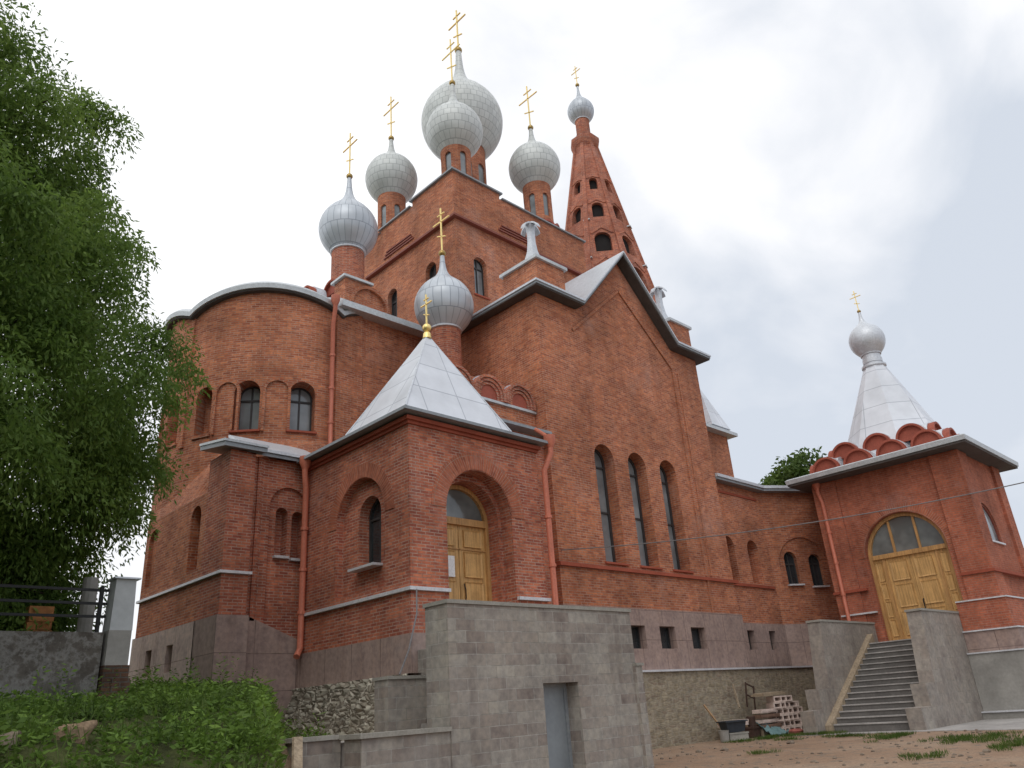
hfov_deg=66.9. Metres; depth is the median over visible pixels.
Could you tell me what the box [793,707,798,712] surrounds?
hollow block
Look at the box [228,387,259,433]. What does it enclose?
window
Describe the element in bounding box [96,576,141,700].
gate post
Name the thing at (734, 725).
mortar trough
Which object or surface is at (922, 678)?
stone staircase
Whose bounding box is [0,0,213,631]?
broadleaf tree
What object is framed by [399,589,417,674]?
drooping cable
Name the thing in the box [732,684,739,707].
wooden batten
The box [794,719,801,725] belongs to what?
hollow block
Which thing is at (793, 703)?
hollow block
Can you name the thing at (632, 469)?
window
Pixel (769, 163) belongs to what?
sky
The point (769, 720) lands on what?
timber bundle
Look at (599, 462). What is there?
window
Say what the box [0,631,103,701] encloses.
retaining wall
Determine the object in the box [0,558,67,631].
bush
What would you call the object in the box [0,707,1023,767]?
ground
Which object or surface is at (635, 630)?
basement window
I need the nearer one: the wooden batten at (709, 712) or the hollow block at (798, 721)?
the wooden batten at (709, 712)
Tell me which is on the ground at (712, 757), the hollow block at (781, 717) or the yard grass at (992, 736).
the yard grass at (992, 736)
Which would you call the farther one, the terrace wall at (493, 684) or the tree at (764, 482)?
the tree at (764, 482)
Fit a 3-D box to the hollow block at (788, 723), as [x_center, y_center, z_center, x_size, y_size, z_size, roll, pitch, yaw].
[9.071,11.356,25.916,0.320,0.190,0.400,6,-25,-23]
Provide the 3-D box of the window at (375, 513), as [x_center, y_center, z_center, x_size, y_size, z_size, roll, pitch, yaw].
[-3.571,3.765,19.687,0.664,1.868,1.120,17,-31,-41]
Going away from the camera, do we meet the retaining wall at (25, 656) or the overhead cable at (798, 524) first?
the retaining wall at (25, 656)
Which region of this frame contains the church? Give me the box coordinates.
[128,10,840,748]
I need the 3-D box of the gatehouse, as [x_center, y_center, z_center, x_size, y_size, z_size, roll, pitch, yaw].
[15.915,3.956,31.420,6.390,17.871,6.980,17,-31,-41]
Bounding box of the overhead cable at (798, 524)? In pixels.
[561,482,1023,550]
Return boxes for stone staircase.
[800,608,983,734]
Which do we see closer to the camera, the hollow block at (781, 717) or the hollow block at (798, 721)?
the hollow block at (781, 717)
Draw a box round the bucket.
[718,730,729,741]
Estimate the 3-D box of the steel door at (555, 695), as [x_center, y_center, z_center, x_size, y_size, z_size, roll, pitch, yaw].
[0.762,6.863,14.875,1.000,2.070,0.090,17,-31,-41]
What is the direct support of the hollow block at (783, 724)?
on the hollow block
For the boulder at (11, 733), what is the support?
on the ground at (712, 757)
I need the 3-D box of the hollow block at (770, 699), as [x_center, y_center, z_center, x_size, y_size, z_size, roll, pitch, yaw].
[8.783,10.570,25.984,0.320,0.190,0.400,5,-24,-20]
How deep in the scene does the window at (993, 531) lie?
28.64 m
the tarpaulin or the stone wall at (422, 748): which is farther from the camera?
the tarpaulin
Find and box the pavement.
[760,718,1023,736]
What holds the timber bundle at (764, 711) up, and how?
on the timber bundle at (760, 716)
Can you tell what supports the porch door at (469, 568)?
in the church
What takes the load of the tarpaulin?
on the pavement
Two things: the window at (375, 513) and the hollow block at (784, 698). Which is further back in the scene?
the hollow block at (784, 698)
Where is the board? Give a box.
[751,691,786,696]
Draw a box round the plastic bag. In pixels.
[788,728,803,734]
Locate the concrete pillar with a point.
(84, 624)
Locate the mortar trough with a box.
[716,719,747,732]
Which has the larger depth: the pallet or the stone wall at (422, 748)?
the pallet
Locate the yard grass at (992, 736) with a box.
[725,729,1023,760]
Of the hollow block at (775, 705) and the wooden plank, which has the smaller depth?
the wooden plank
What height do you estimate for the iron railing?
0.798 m
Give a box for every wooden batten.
[703,704,719,726]
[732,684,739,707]
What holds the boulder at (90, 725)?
on the ground at (712, 757)
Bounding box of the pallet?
[760,729,769,735]
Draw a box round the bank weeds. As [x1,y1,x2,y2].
[0,653,331,767]
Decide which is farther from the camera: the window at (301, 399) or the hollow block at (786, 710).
the hollow block at (786, 710)
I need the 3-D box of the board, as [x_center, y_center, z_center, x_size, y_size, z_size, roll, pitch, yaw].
[8.626,10.412,26.036,1.300,0.090,0.500,12,-26,-36]
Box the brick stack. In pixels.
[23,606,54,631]
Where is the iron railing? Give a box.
[0,584,108,631]
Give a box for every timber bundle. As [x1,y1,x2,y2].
[752,708,777,713]
[752,713,779,718]
[755,718,779,723]
[756,723,781,728]
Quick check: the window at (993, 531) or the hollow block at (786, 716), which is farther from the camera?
the window at (993, 531)
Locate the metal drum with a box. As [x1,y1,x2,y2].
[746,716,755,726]
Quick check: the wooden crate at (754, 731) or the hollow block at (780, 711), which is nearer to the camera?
the wooden crate at (754, 731)
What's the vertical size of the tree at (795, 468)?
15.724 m
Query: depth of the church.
25.14 m
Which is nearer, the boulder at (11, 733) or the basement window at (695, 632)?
the boulder at (11, 733)
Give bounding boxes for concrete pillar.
[76,577,98,631]
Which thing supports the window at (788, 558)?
in the church
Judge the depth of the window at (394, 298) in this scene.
35.09 m
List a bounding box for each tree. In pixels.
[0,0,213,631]
[759,470,774,484]
[762,446,826,484]
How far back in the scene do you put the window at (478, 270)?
32.82 m
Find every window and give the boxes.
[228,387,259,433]
[286,388,316,434]
[347,499,382,572]
[392,290,396,316]
[430,264,435,278]
[474,259,490,300]
[594,449,629,565]
[628,458,662,569]
[631,626,640,648]
[659,627,670,648]
[660,465,693,572]
[691,628,700,648]
[784,553,804,585]
[808,555,829,587]
[982,504,1005,544]
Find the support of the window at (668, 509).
in the church
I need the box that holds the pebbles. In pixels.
[653,729,1019,767]
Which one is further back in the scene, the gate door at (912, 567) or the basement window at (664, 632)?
the gate door at (912, 567)
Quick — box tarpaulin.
[756,722,788,734]
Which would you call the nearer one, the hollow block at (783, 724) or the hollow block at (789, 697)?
the hollow block at (783, 724)
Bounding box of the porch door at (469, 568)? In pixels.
[446,485,491,600]
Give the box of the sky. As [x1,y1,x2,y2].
[0,0,1023,664]
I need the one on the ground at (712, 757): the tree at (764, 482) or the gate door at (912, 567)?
the tree at (764, 482)
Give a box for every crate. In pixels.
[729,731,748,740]
[745,726,760,737]
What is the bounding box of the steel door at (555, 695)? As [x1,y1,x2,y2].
[543,683,572,767]
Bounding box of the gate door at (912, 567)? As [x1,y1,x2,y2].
[868,512,962,640]
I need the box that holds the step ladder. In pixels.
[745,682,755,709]
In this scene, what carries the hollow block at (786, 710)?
on the hollow block at (786, 716)
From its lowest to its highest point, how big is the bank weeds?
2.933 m
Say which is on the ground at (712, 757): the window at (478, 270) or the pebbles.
the pebbles
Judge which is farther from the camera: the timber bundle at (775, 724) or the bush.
the timber bundle at (775, 724)
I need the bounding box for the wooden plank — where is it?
[291,736,302,767]
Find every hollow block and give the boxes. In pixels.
[766,696,781,702]
[766,702,781,708]
[768,708,783,714]
[768,715,783,720]
[773,721,785,726]
[781,695,786,701]
[782,695,792,700]
[782,714,789,720]
[783,708,789,713]
[785,720,791,726]
[789,701,796,706]
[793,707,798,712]
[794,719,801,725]
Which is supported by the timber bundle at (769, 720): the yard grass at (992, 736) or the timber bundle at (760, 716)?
the timber bundle at (760, 716)
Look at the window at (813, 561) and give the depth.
32.54 m
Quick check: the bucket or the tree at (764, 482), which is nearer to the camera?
the bucket
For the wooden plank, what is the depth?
11.25 m
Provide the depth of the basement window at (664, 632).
25.33 m
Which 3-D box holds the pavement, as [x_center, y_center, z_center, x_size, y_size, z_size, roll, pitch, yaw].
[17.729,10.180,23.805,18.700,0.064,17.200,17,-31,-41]
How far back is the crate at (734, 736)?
23.52 m
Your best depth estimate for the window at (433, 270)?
33.38 m
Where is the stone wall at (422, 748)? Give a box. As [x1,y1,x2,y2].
[282,727,451,767]
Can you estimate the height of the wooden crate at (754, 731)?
0.310 m
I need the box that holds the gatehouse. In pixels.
[785,291,1023,719]
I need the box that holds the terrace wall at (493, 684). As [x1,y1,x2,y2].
[372,599,653,767]
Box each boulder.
[0,730,21,747]
[52,720,97,743]

